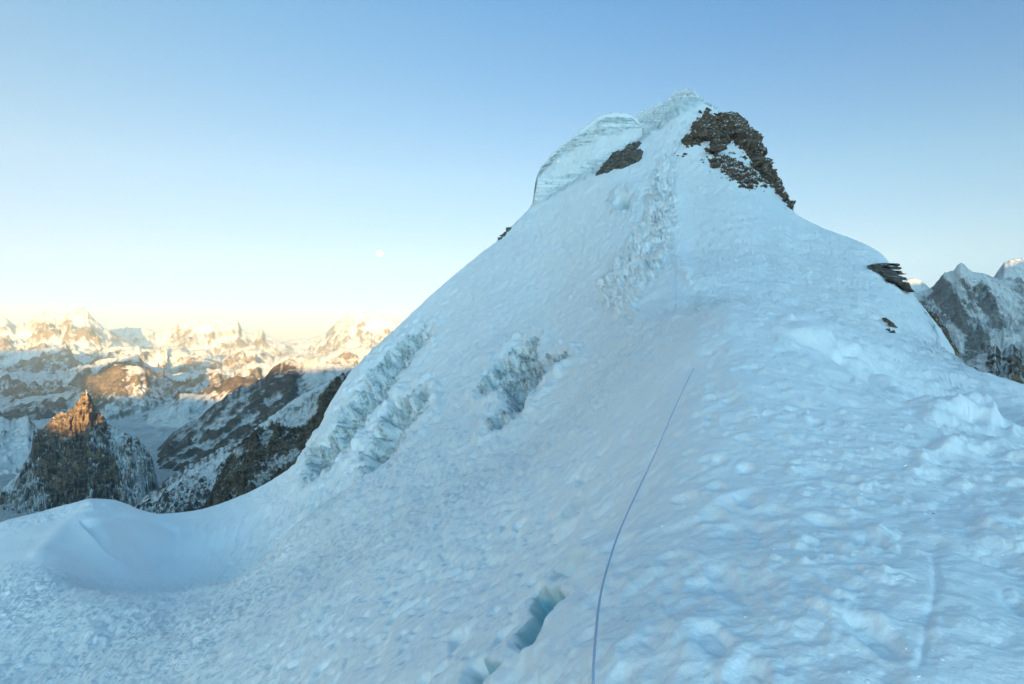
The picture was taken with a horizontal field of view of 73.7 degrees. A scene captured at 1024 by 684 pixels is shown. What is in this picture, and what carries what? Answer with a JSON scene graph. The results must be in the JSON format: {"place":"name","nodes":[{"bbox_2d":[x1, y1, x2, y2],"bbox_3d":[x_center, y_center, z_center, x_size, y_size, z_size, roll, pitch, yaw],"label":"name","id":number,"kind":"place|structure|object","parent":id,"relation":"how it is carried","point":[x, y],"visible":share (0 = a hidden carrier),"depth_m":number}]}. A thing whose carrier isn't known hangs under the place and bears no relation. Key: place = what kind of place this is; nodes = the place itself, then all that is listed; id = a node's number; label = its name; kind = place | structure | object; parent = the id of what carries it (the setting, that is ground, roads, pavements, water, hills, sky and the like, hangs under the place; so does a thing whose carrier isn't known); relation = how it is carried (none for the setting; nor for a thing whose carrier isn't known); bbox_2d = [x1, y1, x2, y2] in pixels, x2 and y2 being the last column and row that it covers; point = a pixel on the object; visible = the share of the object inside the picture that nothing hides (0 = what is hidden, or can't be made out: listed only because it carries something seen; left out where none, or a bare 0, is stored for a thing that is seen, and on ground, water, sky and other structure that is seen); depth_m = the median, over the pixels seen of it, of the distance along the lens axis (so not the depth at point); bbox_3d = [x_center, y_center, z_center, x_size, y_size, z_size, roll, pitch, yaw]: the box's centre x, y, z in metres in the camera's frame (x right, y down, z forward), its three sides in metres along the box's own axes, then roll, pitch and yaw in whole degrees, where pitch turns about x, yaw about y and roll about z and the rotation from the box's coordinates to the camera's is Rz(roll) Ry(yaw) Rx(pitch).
{"place":"outdoors","nodes":[
{"label":"outdoors","id":0,"kind":"place"},
{"bbox_2d":[0,416,38,474],"bbox_3d":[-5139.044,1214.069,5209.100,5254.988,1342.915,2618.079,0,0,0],"label":"mountain","id":1,"kind":"structure","parent":0,"point":[16,437],"depth_m":4529.61},
{"bbox_2d":[0,307,137,355],"bbox_3d":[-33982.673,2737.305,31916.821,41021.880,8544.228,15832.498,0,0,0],"label":"snow range","id":2,"kind":"structure","parent":0,"point":[80,331],"depth_m":28492.08},
{"bbox_2d":[0,390,157,515],"bbox_3d":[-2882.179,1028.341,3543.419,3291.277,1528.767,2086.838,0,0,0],"label":"rock peak","id":3,"kind":"object","parent":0,"point":[82,449],"visible":0.56,"depth_m":3467.64},
{"bbox_2d":[0,343,166,373],"bbox_3d":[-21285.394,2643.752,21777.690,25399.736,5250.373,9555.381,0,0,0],"label":"mountain ridge","id":4,"kind":"structure","parent":0,"point":[57,359],"depth_m":20731.72},
{"bbox_2d":[0,364,173,421],"bbox_3d":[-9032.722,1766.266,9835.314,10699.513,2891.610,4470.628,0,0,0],"label":"mountain","id":5,"kind":"structure","parent":0,"point":[118,391],"depth_m":9306.43},
{"bbox_2d":[0,353,277,406],"bbox_3d":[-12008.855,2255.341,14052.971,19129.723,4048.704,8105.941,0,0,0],"label":"mountain ridge","id":6,"kind":"structure","parent":0,"point":[174,386],"depth_m":13140.56},
{"bbox_2d":[0,355,314,521],"bbox_3d":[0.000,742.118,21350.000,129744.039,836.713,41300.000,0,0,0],"label":"valley","id":7,"kind":"structure","parent":0,"point":[152,439],"depth_m":6482.33},
{"bbox_2d":[132,430,251,513],"bbox_3d":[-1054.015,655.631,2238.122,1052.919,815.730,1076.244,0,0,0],"label":"mountain ridge","id":8,"kind":"structure","parent":0,"point":[188,487],"depth_m":2135.04},
{"bbox_2d":[143,376,259,427],"bbox_3d":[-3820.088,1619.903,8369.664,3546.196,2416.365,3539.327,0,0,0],"label":"mountain","id":9,"kind":"structure","parent":0,"point":[180,410],"depth_m":8012.28},
{"bbox_2d":[110,317,293,357],"bbox_3d":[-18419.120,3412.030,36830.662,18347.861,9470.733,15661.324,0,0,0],"label":"snow range","id":10,"kind":"structure","parent":0,"point":[223,337],"depth_m":34500.53},
{"bbox_2d":[156,357,354,470],"bbox_3d":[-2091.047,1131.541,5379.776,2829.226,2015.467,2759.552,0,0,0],"label":"mountain","id":11,"kind":"structure","parent":0,"point":[228,419],"depth_m":5190.26},
{"bbox_2d":[158,345,371,373],"bbox_3d":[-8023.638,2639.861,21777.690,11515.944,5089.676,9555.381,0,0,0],"label":"mountain ridge","id":12,"kind":"structure","parent":0,"point":[180,359],"depth_m":20607.52},
{"bbox_2d":[202,369,351,508],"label":"rock buttress","id":13,"kind":"object","parent":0,"point":[272,447],"visible":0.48,"depth_m":294.49},
{"bbox_2d":[281,312,399,356],"bbox_3d":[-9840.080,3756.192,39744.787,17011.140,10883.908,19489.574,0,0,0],"label":"snow range","id":14,"kind":"structure","parent":0,"point":[367,329],"depth_m":36457.85},
{"bbox_2d":[0,99,1023,683],"bbox_3d":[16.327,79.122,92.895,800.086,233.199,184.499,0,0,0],"label":"snow ridge","id":15,"kind":"structure","parent":0,"point":[448,497],"depth_m":14.31},
{"bbox_2d":[497,227,511,239],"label":"rock outcrop","id":16,"kind":"object","parent":15,"relation":"on","point":[508,229],"visible":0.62,"depth_m":86.72},
{"bbox_2d":[528,113,641,209],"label":"serac","id":17,"kind":"object","parent":15,"relation":"on","point":[599,140],"visible":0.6,"depth_m":99.73},
{"bbox_2d":[595,141,642,175],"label":"rock outcrop","id":18,"kind":"object","parent":15,"relation":"on","point":[629,155],"visible":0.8,"depth_m":88.69},
{"bbox_2d":[592,368,693,683],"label":"rope","id":19,"kind":"object","parent":15,"relation":"on","point":[595,638],"visible":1,"depth_m":4.17},
{"bbox_2d":[634,88,719,134],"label":"serac","id":20,"kind":"object","parent":15,"relation":"on","point":[648,119],"visible":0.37,"depth_m":106.78},
{"bbox_2d":[698,107,710,113],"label":"rock","id":21,"kind":"object","parent":15,"relation":"on","point":[707,110],"visible":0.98,"depth_m":100.41},
{"bbox_2d":[681,111,795,209],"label":"rock outcrop","id":22,"kind":"object","parent":15,"relation":"on","point":[720,131],"visible":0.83,"depth_m":84.49},
{"bbox_2d":[510,383,1023,683],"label":"snow crumbs","id":23,"kind":"object","parent":15,"relation":"on","point":[868,680],"visible":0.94,"depth_m":3.81},
{"bbox_2d":[882,318,897,332],"bbox_3d":[17.744,-0.751,32.004,0.660,0.842,2.274,0,0,25],"label":"rock","id":24,"kind":"object","parent":15,"relation":"on","point":[889,322],"visible":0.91,"depth_m":31.97},
{"bbox_2d":[867,263,914,291],"bbox_3d":[25.360,-4.434,45.956,2.563,2.641,8.111,0,0,26],"label":"slab stack","id":25,"kind":"object","parent":15,"relation":"on","point":[887,273],"visible":0.98,"depth_m":45.49},
{"bbox_2d":[920,303,964,363],"bbox_3d":[32.223,4.073,51.062,3.333,13.891,19.976,0,0,31],"label":"rock outcrop","id":26,"kind":"object","parent":15,"relation":"on","point":[937,319],"visible":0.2,"depth_m":46.79},
{"bbox_2d":[0,0,1023,342],"label":"sky","id":27,"kind":"structure","parent":0,"point":[164,163]},
{"bbox_2d":[376,250,382,256],"bbox_3d":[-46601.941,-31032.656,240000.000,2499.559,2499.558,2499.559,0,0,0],"label":"moon","id":28,"kind":"object","parent":27,"relation":"in","point":[379,253],"visible":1,"depth_m":239131.47},
{"bbox_2d":[904,278,929,293],"bbox_3d":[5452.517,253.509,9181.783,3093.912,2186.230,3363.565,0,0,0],"label":"snow range","id":29,"kind":"structure","parent":0,"point":[917,285],"depth_m":8862.50},
{"bbox_2d":[913,263,1023,362],"bbox_3d":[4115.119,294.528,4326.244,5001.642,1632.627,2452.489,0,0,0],"label":"snow mountain","id":30,"kind":"structure","parent":0,"point":[977,313],"depth_m":3985.30},
{"bbox_2d":[965,343,1023,383],"bbox_3d":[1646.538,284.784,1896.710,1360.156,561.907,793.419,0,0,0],"label":"mountain","id":31,"kind":"structure","parent":0,"point":[1007,363],"depth_m":1819.38},
{"bbox_2d":[994,258,1023,296],"bbox_3d":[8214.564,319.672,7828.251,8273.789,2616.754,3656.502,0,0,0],"label":"mountain","id":32,"kind":"structure","parent":0,"point":[1010,273],"depth_m":7717.20}
]}

